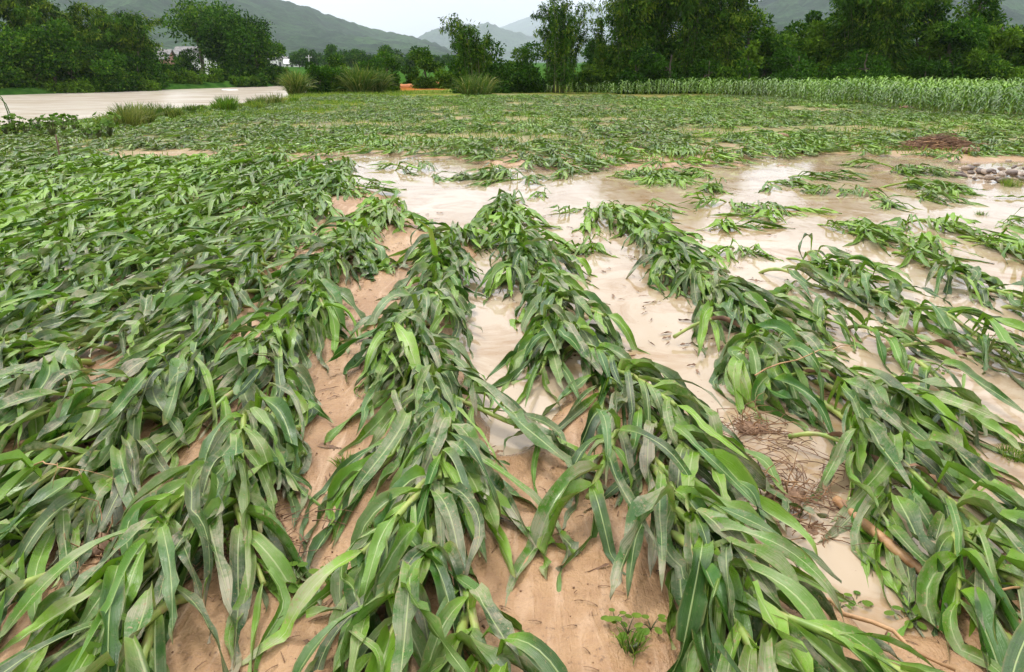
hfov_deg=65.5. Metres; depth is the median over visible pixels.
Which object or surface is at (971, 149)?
mud clod
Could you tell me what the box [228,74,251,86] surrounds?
bush
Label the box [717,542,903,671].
maize plant
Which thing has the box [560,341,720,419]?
maize plant
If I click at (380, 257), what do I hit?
maize plant
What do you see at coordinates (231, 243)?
maize plant
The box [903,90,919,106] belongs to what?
standing maize
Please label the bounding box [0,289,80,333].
maize plant
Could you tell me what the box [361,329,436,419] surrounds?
maize plant
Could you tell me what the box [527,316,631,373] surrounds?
maize plant
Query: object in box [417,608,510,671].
maize plant
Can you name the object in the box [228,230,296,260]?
maize plant
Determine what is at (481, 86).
reed clump
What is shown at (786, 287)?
maize plant
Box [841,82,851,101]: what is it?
standing maize
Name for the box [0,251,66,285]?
maize plant
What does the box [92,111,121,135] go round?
vegetable plant
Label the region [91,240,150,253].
maize plant
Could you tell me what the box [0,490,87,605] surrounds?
maize plant
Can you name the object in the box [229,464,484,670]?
maize plant
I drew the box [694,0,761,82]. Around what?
bamboo clump
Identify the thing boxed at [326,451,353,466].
grass tuft
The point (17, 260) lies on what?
maize plant
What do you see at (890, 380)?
maize plant
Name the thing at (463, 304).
maize plant
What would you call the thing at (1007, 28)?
leafy tree
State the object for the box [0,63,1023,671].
ground
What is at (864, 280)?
maize plant
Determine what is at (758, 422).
root ball
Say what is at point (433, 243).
upright leaf
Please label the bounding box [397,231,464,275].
maize plant
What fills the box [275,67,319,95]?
reed clump
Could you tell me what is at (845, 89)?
standing maize
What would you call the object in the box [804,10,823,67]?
pointed tree
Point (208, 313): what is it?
maize plant
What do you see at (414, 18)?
sky
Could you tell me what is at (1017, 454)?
grass tuft
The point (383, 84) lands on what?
reed clump
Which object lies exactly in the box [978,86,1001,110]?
standing maize
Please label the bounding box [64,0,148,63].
bamboo clump
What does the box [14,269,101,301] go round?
maize plant
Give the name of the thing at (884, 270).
maize plant
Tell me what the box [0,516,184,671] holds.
maize plant
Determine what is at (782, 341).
maize plant
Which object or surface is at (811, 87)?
standing maize field
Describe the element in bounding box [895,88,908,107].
standing maize
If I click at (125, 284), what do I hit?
maize plant
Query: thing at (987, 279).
maize plant
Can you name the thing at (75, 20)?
bamboo clump
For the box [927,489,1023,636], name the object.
maize plant
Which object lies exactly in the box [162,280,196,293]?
maize plant
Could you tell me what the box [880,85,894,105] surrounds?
standing maize
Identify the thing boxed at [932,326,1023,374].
maize plant
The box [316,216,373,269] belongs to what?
maize plant
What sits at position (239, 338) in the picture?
maize plant
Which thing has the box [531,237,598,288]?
maize plant
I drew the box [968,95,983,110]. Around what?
standing maize
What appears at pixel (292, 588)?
seedling
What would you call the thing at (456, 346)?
maize plant
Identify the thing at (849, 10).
bamboo clump
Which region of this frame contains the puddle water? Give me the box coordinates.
[313,154,1023,636]
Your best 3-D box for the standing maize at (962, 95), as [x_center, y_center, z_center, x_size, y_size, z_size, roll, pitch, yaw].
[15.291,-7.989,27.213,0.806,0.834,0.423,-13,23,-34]
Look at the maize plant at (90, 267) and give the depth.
5.78 m
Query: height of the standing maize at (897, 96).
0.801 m
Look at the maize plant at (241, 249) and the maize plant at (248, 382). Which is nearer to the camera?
the maize plant at (248, 382)
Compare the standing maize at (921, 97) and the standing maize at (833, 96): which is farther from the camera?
the standing maize at (833, 96)
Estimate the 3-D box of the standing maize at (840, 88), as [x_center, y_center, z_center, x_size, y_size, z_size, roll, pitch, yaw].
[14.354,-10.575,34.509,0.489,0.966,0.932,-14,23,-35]
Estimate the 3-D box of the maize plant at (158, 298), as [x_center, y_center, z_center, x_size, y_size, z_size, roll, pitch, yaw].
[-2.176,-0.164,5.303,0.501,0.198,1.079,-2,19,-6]
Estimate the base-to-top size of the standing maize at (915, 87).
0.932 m
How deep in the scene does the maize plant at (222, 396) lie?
3.69 m
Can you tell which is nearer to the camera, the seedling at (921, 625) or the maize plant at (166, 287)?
the seedling at (921, 625)
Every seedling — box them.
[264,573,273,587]
[270,561,319,592]
[601,608,631,626]
[604,612,644,641]
[634,614,666,634]
[831,600,851,608]
[839,590,873,606]
[884,605,926,629]
[915,603,922,617]
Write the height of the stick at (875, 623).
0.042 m
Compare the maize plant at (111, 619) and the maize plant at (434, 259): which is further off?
the maize plant at (434, 259)
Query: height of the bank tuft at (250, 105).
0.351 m
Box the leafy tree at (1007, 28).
[1001,22,1023,66]
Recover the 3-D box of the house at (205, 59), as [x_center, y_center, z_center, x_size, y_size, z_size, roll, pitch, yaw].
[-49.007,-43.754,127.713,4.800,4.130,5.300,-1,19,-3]
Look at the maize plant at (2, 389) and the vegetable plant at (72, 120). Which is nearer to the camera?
the maize plant at (2, 389)
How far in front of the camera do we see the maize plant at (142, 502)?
2.85 m
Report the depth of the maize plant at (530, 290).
5.83 m
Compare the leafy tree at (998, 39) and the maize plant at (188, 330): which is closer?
the maize plant at (188, 330)
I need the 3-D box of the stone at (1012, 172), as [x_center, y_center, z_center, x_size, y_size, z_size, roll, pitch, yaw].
[7.650,-2.498,12.165,0.148,0.088,0.225,0,19,-1]
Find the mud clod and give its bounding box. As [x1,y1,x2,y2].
[959,147,979,153]
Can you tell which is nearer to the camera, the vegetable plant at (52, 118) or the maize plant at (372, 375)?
the maize plant at (372, 375)
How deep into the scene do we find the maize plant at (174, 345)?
4.56 m
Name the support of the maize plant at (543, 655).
on the ground at (544, 601)
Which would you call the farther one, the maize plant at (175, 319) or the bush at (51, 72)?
the bush at (51, 72)
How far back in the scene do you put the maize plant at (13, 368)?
4.08 m
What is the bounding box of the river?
[0,86,305,124]
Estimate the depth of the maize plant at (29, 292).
5.47 m
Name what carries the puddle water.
on the ground at (544, 601)
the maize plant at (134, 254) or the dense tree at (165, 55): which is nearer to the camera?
the maize plant at (134, 254)
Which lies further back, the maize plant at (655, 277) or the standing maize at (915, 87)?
the standing maize at (915, 87)
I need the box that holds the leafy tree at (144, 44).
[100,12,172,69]
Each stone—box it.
[954,173,967,177]
[961,165,969,170]
[975,168,982,173]
[981,169,989,174]
[983,175,995,180]
[996,177,1011,182]
[998,171,1005,176]
[1005,169,1017,175]
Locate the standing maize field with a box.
[546,75,1023,108]
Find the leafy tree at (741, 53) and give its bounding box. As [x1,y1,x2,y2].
[703,37,750,66]
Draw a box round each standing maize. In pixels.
[818,79,838,100]
[830,83,842,100]
[830,91,837,102]
[833,80,847,100]
[837,81,854,103]
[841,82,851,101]
[846,85,863,103]
[849,81,862,101]
[849,82,860,104]
[858,83,868,103]
[858,83,875,103]
[858,85,870,100]
[870,85,878,102]
[875,89,882,107]
[879,88,892,107]
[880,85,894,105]
[890,81,913,101]
[890,82,900,108]
[890,87,906,107]
[895,80,920,105]
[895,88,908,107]
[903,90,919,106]
[905,84,919,105]
[905,94,914,108]
[914,87,931,109]
[915,87,938,108]
[921,90,942,109]
[926,87,940,108]
[929,88,941,107]
[932,89,945,109]
[935,91,955,113]
[938,95,949,110]
[939,85,960,111]
[941,86,957,110]
[951,90,968,112]
[954,89,976,113]
[957,88,977,112]
[961,86,971,112]
[963,90,983,106]
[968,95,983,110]
[970,99,982,112]
[971,84,988,106]
[972,91,985,110]
[976,86,1001,111]
[976,87,991,113]
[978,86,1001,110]
[991,87,1017,112]
[991,88,1001,108]
[992,88,1017,107]
[992,92,1011,113]
[995,94,1012,113]
[1002,88,1020,114]
[1003,90,1023,113]
[1012,95,1023,113]
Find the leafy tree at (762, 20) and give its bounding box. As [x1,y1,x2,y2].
[736,0,775,77]
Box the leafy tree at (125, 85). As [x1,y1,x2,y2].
[62,44,142,91]
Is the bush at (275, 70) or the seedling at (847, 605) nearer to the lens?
the seedling at (847, 605)
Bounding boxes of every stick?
[33,461,115,488]
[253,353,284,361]
[755,345,853,375]
[826,597,955,671]
[1002,586,1020,590]
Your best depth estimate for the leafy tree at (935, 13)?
46.10 m
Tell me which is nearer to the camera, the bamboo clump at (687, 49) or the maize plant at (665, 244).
the maize plant at (665, 244)
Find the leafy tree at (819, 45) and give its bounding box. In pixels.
[799,12,847,81]
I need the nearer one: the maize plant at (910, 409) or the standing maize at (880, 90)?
the maize plant at (910, 409)
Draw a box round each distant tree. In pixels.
[288,49,307,67]
[300,47,308,66]
[304,49,321,64]
[317,52,322,65]
[320,55,325,65]
[322,43,336,65]
[331,49,349,63]
[342,52,357,67]
[350,48,363,68]
[358,49,367,60]
[364,53,378,63]
[377,45,394,66]
[387,48,404,62]
[404,45,418,66]
[442,53,456,64]
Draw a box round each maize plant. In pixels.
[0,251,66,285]
[0,258,40,278]
[0,265,26,287]
[0,270,27,287]
[0,272,113,314]
[0,278,14,307]
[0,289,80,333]
[0,300,66,331]
[0,318,40,336]
[0,330,35,371]
[0,333,126,365]
[0,336,8,368]
[0,342,95,467]
[0,351,91,447]
[0,354,217,477]
[0,361,67,434]
[0,368,131,477]
[0,371,72,450]
[0,396,160,519]
[0,432,173,589]
[0,433,17,440]
[0,441,99,557]
[0,457,132,622]
[0,474,212,653]
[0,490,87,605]
[0,510,79,642]
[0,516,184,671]
[0,544,35,583]
[0,561,78,621]
[0,582,187,671]
[1,289,83,316]
[1,327,50,372]
[2,311,41,336]
[3,319,143,363]
[3,330,119,363]
[4,355,28,439]
[4,397,160,499]
[5,255,58,300]
[11,531,211,671]
[14,239,87,286]
[14,246,80,296]
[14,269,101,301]
[17,292,160,332]
[30,365,168,465]
[44,264,123,298]
[49,282,101,326]
[50,262,123,315]
[54,232,148,280]
[58,317,238,399]
[59,242,132,278]
[59,277,170,330]
[59,290,249,366]
[60,245,143,278]
[65,241,100,264]
[67,292,156,364]
[74,564,228,671]
[88,310,165,384]
[89,243,201,278]
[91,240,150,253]
[91,433,248,628]
[94,638,141,671]
[96,270,195,310]
[96,307,237,377]
[99,291,243,365]
[100,226,223,270]
[105,261,188,307]
[106,306,227,366]
[107,259,154,294]
[110,247,196,308]
[110,311,228,376]
[113,274,264,343]
[114,264,179,304]
[120,489,321,671]
[122,242,209,273]
[122,379,272,504]
[135,261,248,308]
[141,352,206,425]
[142,292,181,335]
[147,340,216,430]
[153,339,272,451]
[161,280,266,325]
[162,244,272,284]
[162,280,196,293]
[165,417,311,544]
[176,457,303,621]
[180,410,326,539]
[181,325,333,435]
[185,216,288,267]
[185,330,290,398]
[193,250,227,287]
[194,252,265,296]
[197,245,276,283]
[197,356,321,444]
[201,249,288,283]
[201,303,308,379]
[204,306,309,411]
[205,235,272,260]
[209,245,283,280]
[211,316,328,406]
[221,388,311,490]
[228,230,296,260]
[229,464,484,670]
[231,382,311,528]
[235,300,350,357]
[236,264,292,313]
[238,262,324,306]
[246,235,338,291]
[256,275,350,326]
[257,268,320,331]
[266,254,337,295]
[271,256,347,315]
[277,291,340,353]
[278,278,369,352]
[292,540,470,671]
[299,239,360,289]
[299,408,427,582]
[304,474,524,671]
[309,224,360,271]
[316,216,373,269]
[323,288,430,383]
[324,341,475,454]
[327,226,366,252]
[329,241,376,280]
[333,518,473,671]
[343,311,434,396]
[354,239,410,274]
[354,301,430,362]
[354,309,449,397]
[358,280,466,337]
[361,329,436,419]
[362,357,477,458]
[367,401,536,555]
[367,439,489,619]
[375,270,487,322]
[387,221,450,268]
[388,221,481,263]
[388,261,444,313]
[389,401,510,556]
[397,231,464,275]
[399,227,463,265]
[403,246,469,288]
[403,287,482,358]
[405,255,462,290]
[409,363,497,463]
[411,231,482,274]
[415,408,575,586]
[416,264,475,339]
[417,336,493,426]
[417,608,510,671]
[420,582,542,671]
[423,249,477,285]
[425,245,484,283]
[452,375,615,496]
[463,632,567,671]
[474,255,528,304]
[482,242,537,294]
[487,304,569,393]
[492,319,594,416]
[499,233,551,284]
[502,229,560,260]
[504,242,547,271]
[505,408,691,606]
[506,235,560,279]
[506,306,564,384]
[509,272,587,330]
[521,277,593,332]
[522,261,609,304]
[524,269,572,305]
[525,290,606,369]
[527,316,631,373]
[529,365,659,454]
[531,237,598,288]
[540,289,650,362]
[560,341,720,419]
[570,348,686,414]
[578,341,630,421]
[584,417,825,596]
[593,378,778,526]
[597,367,786,493]
[609,463,769,671]
[610,357,751,462]
[614,438,862,607]
[626,242,694,290]
[639,228,711,274]
[643,229,705,271]
[643,242,703,285]
[647,255,688,299]
[651,230,726,261]
[664,246,729,294]
[664,258,726,306]
[665,477,844,649]
[666,240,727,275]
[667,506,846,671]
[670,268,764,310]
[670,530,760,671]
[691,283,778,357]
[701,278,841,351]
[707,274,745,300]
[708,282,836,327]
[709,319,832,423]
[709,597,835,671]
[710,270,800,335]
[716,320,848,407]
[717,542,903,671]
[725,291,855,361]
[728,305,834,381]
[751,330,854,445]
[755,613,834,671]
[758,259,872,308]
[771,279,859,334]
[776,664,796,671]
[777,611,944,671]
[792,367,1014,488]
[795,345,998,448]
[797,402,917,587]
[798,233,867,281]
[808,295,875,352]
[810,365,1023,489]
[815,375,964,495]
[828,254,933,297]
[830,393,967,522]
[836,267,920,320]
[847,312,977,382]
[850,470,1006,638]
[860,278,972,347]
[880,368,1009,439]
[887,354,1023,445]
[887,522,1019,671]
[897,299,1023,371]
[903,431,1023,546]
[920,256,1020,299]
[925,262,994,308]
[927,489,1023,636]
[928,389,1023,492]
[928,461,1023,585]
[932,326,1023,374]
[959,520,1023,671]
[964,338,1023,387]
[972,276,1023,317]
[997,568,1023,620]
[1001,289,1023,312]
[1001,598,1023,671]
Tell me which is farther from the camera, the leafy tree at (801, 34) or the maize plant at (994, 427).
the leafy tree at (801, 34)
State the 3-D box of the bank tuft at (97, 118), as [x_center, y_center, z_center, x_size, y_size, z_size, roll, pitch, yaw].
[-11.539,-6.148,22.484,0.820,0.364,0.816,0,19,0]
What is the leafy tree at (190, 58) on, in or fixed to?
on the ground at (544, 601)
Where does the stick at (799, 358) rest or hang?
on the maize plant at (776, 383)
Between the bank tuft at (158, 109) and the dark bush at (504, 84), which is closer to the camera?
the bank tuft at (158, 109)
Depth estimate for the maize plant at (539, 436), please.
3.65 m
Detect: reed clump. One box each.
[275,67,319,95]
[331,61,383,93]
[363,67,397,92]
[449,69,500,95]
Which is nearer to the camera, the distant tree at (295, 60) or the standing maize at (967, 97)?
the standing maize at (967, 97)
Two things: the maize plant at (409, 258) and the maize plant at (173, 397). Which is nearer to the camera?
the maize plant at (173, 397)
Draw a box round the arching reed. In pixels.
[0,96,13,133]
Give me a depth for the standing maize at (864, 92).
32.55 m
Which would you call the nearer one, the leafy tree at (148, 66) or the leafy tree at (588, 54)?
the leafy tree at (588, 54)
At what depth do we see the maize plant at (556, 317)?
4.87 m
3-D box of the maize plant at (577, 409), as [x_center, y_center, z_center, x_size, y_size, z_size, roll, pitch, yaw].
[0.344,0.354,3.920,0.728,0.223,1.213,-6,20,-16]
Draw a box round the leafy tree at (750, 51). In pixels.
[739,39,763,76]
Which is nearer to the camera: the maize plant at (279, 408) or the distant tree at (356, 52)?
the maize plant at (279, 408)
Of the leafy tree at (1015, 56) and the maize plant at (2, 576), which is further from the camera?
the leafy tree at (1015, 56)
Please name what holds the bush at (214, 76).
on the ground at (544, 601)
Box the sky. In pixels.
[282,0,758,37]
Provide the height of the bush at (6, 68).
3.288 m
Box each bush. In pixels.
[0,53,23,88]
[9,61,67,93]
[53,49,103,92]
[91,56,127,91]
[120,63,161,90]
[159,63,178,80]
[164,67,187,83]
[171,57,191,76]
[187,70,207,83]
[204,67,224,82]
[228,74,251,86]
[249,72,268,86]
[264,63,287,85]
[280,66,291,85]
[304,61,335,92]
[320,52,347,84]
[330,64,358,92]
[354,55,386,71]
[374,49,401,84]
[385,72,400,91]
[400,65,419,83]
[433,65,458,88]
[446,59,491,93]
[453,38,515,92]
[500,59,519,90]
[504,40,551,92]
[570,63,615,91]
[609,45,659,93]
[638,51,690,93]
[681,57,735,93]
[723,57,773,95]
[763,45,835,92]
[825,48,902,83]
[906,55,951,82]
[959,48,1003,81]
[976,59,1023,86]
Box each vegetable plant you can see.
[0,120,13,134]
[1,113,25,132]
[17,121,33,132]
[27,117,43,130]
[40,114,62,134]
[53,112,71,130]
[69,114,78,128]
[76,124,90,138]
[89,124,106,137]
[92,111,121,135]
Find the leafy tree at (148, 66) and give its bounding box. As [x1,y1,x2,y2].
[119,50,172,88]
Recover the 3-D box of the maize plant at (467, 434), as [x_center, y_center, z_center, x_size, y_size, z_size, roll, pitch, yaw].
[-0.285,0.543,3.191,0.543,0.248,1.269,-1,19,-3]
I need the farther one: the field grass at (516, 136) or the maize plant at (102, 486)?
the field grass at (516, 136)
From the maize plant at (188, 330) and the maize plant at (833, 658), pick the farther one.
the maize plant at (188, 330)
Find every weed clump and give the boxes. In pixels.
[98,102,151,127]
[119,103,161,124]
[160,108,187,117]
[209,94,241,111]
[244,97,265,105]
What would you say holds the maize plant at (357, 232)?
on the ground at (544, 601)
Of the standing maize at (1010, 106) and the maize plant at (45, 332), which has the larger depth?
the standing maize at (1010, 106)
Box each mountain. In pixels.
[0,0,456,60]
[418,22,609,62]
[499,2,748,41]
[702,0,1023,63]
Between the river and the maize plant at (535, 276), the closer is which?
the maize plant at (535, 276)
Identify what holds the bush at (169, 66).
on the ground at (544, 601)
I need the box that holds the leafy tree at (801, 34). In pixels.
[775,19,816,70]
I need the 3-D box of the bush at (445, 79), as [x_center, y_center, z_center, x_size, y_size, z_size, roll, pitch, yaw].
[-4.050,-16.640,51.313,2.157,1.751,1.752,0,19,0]
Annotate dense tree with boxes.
[1,40,68,81]
[94,36,172,73]
[191,6,246,72]
[196,1,276,80]
[225,21,287,81]
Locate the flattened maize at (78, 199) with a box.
[0,93,1023,281]
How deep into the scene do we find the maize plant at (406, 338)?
4.67 m
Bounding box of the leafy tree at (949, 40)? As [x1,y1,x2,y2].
[918,16,990,82]
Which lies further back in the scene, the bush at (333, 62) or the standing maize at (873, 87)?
the bush at (333, 62)
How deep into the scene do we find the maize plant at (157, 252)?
6.60 m
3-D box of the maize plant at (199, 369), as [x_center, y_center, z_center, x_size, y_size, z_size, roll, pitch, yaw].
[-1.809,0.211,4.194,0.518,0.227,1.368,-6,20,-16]
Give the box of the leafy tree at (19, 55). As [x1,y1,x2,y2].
[0,21,52,86]
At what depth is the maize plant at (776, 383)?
4.14 m
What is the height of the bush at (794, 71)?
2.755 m
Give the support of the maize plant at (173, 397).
on the ground at (544, 601)
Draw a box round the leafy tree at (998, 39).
[975,23,1023,79]
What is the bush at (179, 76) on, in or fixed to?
on the ground at (544, 601)
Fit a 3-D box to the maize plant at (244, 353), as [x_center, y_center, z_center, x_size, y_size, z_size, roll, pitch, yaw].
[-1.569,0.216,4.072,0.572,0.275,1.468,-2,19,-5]
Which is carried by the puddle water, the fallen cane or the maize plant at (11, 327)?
the fallen cane
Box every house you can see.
[148,49,175,64]
[173,46,197,50]
[184,49,216,74]
[270,58,278,66]
[278,56,289,66]
[283,59,298,66]
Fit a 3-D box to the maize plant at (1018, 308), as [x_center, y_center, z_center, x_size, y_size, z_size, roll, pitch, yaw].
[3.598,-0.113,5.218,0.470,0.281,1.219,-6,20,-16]
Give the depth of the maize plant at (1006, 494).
2.93 m
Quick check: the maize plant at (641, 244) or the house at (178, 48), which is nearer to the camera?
the maize plant at (641, 244)
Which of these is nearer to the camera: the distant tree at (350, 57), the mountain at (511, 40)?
the distant tree at (350, 57)
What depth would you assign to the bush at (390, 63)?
51.87 m
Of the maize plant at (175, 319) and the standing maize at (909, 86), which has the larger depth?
the standing maize at (909, 86)
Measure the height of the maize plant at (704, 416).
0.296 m
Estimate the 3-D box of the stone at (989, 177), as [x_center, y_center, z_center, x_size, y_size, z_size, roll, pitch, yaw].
[7.126,-2.365,11.890,0.153,0.078,0.178,12,0,-37]
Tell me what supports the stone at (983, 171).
on the ground at (544, 601)
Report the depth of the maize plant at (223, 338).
4.82 m
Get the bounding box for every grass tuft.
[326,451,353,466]
[612,627,650,664]
[973,210,988,215]
[995,442,1023,462]
[997,176,1023,187]
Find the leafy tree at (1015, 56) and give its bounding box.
[1001,25,1023,68]
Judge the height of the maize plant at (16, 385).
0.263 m
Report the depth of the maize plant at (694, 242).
7.06 m
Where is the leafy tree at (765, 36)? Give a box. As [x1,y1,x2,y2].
[751,25,797,78]
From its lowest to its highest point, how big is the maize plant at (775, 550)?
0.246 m
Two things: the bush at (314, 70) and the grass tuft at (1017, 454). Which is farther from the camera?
the bush at (314, 70)
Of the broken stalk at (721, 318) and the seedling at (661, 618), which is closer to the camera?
the seedling at (661, 618)
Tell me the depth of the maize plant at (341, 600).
2.60 m
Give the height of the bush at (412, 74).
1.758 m
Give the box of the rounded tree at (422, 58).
[406,45,445,88]
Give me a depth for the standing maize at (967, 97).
27.95 m
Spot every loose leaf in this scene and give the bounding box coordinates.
[306,603,384,617]
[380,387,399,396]
[555,530,578,571]
[775,498,828,517]
[994,195,1023,197]
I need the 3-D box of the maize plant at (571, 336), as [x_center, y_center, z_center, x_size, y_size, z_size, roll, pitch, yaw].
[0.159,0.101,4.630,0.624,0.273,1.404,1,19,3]
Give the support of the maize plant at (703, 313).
on the puddle water
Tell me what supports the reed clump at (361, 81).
on the ground at (544, 601)
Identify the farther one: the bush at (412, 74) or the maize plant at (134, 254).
the bush at (412, 74)
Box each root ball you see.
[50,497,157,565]
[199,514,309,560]
[720,393,805,443]
[745,448,837,534]
[791,512,849,547]
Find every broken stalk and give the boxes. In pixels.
[673,316,739,338]
[788,431,878,461]
[791,369,836,379]
[868,441,960,498]
[886,339,966,356]
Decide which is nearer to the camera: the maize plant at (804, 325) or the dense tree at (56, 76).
the maize plant at (804, 325)
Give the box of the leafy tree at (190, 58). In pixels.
[169,48,199,74]
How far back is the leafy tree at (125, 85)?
58.59 m
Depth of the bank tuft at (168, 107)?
25.55 m
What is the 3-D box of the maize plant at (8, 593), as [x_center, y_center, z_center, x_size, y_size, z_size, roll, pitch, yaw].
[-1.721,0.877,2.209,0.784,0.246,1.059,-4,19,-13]
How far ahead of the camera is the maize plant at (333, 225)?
7.11 m
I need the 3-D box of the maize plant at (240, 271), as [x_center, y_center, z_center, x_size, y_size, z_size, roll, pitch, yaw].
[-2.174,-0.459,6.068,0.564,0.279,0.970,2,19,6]
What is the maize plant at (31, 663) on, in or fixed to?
on the ground at (544, 601)
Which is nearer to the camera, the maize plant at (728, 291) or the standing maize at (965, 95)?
the maize plant at (728, 291)
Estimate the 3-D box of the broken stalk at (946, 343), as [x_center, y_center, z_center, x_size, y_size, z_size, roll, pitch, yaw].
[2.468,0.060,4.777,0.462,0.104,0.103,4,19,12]
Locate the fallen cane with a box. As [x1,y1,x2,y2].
[832,496,1012,635]
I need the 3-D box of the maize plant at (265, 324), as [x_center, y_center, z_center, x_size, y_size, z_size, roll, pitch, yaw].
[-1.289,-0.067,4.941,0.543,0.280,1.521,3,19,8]
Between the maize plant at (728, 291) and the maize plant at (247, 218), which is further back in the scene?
the maize plant at (247, 218)
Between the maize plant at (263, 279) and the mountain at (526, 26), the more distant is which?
the mountain at (526, 26)
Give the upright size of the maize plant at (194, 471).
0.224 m
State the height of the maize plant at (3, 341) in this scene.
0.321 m
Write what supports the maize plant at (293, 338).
on the ground at (544, 601)
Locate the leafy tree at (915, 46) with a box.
[898,35,942,65]
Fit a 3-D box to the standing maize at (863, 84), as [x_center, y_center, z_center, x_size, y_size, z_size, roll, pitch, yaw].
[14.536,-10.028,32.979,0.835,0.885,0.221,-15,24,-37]
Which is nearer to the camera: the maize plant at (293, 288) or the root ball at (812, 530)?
the root ball at (812, 530)
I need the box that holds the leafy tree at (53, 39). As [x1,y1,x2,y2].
[12,17,81,86]
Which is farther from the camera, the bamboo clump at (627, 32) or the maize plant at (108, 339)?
the bamboo clump at (627, 32)
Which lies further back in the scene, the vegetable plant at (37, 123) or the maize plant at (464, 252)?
the vegetable plant at (37, 123)
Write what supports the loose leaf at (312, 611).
on the ground at (544, 601)
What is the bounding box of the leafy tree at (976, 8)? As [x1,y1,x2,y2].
[949,0,1012,77]
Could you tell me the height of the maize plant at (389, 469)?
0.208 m
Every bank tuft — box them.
[91,113,108,122]
[108,101,133,114]
[123,100,147,109]
[144,101,164,115]
[152,102,182,114]
[180,103,199,111]
[209,101,218,108]
[243,100,266,108]
[252,94,272,103]
[267,91,286,103]
[287,95,298,101]
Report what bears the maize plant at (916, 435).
on the ground at (544, 601)
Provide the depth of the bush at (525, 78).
45.82 m
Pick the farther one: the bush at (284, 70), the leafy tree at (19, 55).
the bush at (284, 70)
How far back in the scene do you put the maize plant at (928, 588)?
2.53 m
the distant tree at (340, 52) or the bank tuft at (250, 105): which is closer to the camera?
the bank tuft at (250, 105)
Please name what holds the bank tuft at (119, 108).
on the ground at (544, 601)
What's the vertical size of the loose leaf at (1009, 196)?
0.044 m
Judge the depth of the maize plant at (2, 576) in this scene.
2.67 m
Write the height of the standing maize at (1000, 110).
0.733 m
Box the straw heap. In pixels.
[885,133,993,150]
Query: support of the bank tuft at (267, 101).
on the ground at (544, 601)
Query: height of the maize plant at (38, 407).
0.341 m
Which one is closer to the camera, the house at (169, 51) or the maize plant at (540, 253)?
the maize plant at (540, 253)
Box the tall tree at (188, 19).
[157,0,233,73]
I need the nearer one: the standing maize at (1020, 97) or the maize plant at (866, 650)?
the maize plant at (866, 650)
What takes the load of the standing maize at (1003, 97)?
on the ground at (544, 601)
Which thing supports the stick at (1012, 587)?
on the maize plant at (975, 578)
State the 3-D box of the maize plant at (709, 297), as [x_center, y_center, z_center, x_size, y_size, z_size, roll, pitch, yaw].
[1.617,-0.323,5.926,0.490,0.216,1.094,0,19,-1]
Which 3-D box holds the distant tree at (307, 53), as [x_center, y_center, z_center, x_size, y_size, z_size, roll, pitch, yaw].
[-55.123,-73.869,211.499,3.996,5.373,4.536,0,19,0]
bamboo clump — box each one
[0,0,59,60]
[24,0,119,79]
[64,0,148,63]
[437,13,492,84]
[530,0,579,92]
[557,1,600,91]
[587,14,622,89]
[594,0,666,91]
[633,0,691,86]
[653,0,724,78]
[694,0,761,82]
[825,0,882,80]
[838,0,933,79]
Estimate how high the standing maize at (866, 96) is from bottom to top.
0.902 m
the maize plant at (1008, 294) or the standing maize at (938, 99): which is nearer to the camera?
the maize plant at (1008, 294)
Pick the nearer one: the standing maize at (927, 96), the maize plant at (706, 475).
the maize plant at (706, 475)
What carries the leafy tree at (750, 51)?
on the ground at (544, 601)
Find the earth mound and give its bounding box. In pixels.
[400,84,412,87]
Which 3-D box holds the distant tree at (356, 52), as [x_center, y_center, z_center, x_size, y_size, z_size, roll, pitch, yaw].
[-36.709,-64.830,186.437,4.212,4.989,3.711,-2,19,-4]
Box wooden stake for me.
[55,134,59,154]
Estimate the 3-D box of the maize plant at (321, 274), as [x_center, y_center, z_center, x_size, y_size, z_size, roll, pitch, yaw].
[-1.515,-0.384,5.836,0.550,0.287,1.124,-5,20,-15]
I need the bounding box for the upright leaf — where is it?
[419,220,437,255]
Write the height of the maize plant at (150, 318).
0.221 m
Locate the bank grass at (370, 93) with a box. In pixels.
[0,89,447,133]
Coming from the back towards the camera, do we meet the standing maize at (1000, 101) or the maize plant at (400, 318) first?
the standing maize at (1000, 101)
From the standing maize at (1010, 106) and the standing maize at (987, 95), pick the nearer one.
the standing maize at (1010, 106)
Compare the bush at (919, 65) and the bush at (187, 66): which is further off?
the bush at (187, 66)
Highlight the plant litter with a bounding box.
[84,212,1016,671]
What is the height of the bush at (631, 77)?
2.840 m
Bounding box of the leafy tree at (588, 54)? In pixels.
[572,41,616,88]
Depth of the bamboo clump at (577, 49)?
46.12 m
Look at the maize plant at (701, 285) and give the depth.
6.12 m
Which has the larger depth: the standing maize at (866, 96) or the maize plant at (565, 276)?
the standing maize at (866, 96)
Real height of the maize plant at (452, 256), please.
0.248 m
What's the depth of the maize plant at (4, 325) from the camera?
4.83 m
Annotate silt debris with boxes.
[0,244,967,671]
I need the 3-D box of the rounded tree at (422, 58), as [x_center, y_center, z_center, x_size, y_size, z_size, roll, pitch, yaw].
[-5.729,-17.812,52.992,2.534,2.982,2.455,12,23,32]
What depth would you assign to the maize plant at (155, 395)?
3.62 m
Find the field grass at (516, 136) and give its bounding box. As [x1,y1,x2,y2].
[1,95,1023,176]
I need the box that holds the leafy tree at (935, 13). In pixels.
[897,0,956,79]
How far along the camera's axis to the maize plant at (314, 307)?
5.20 m

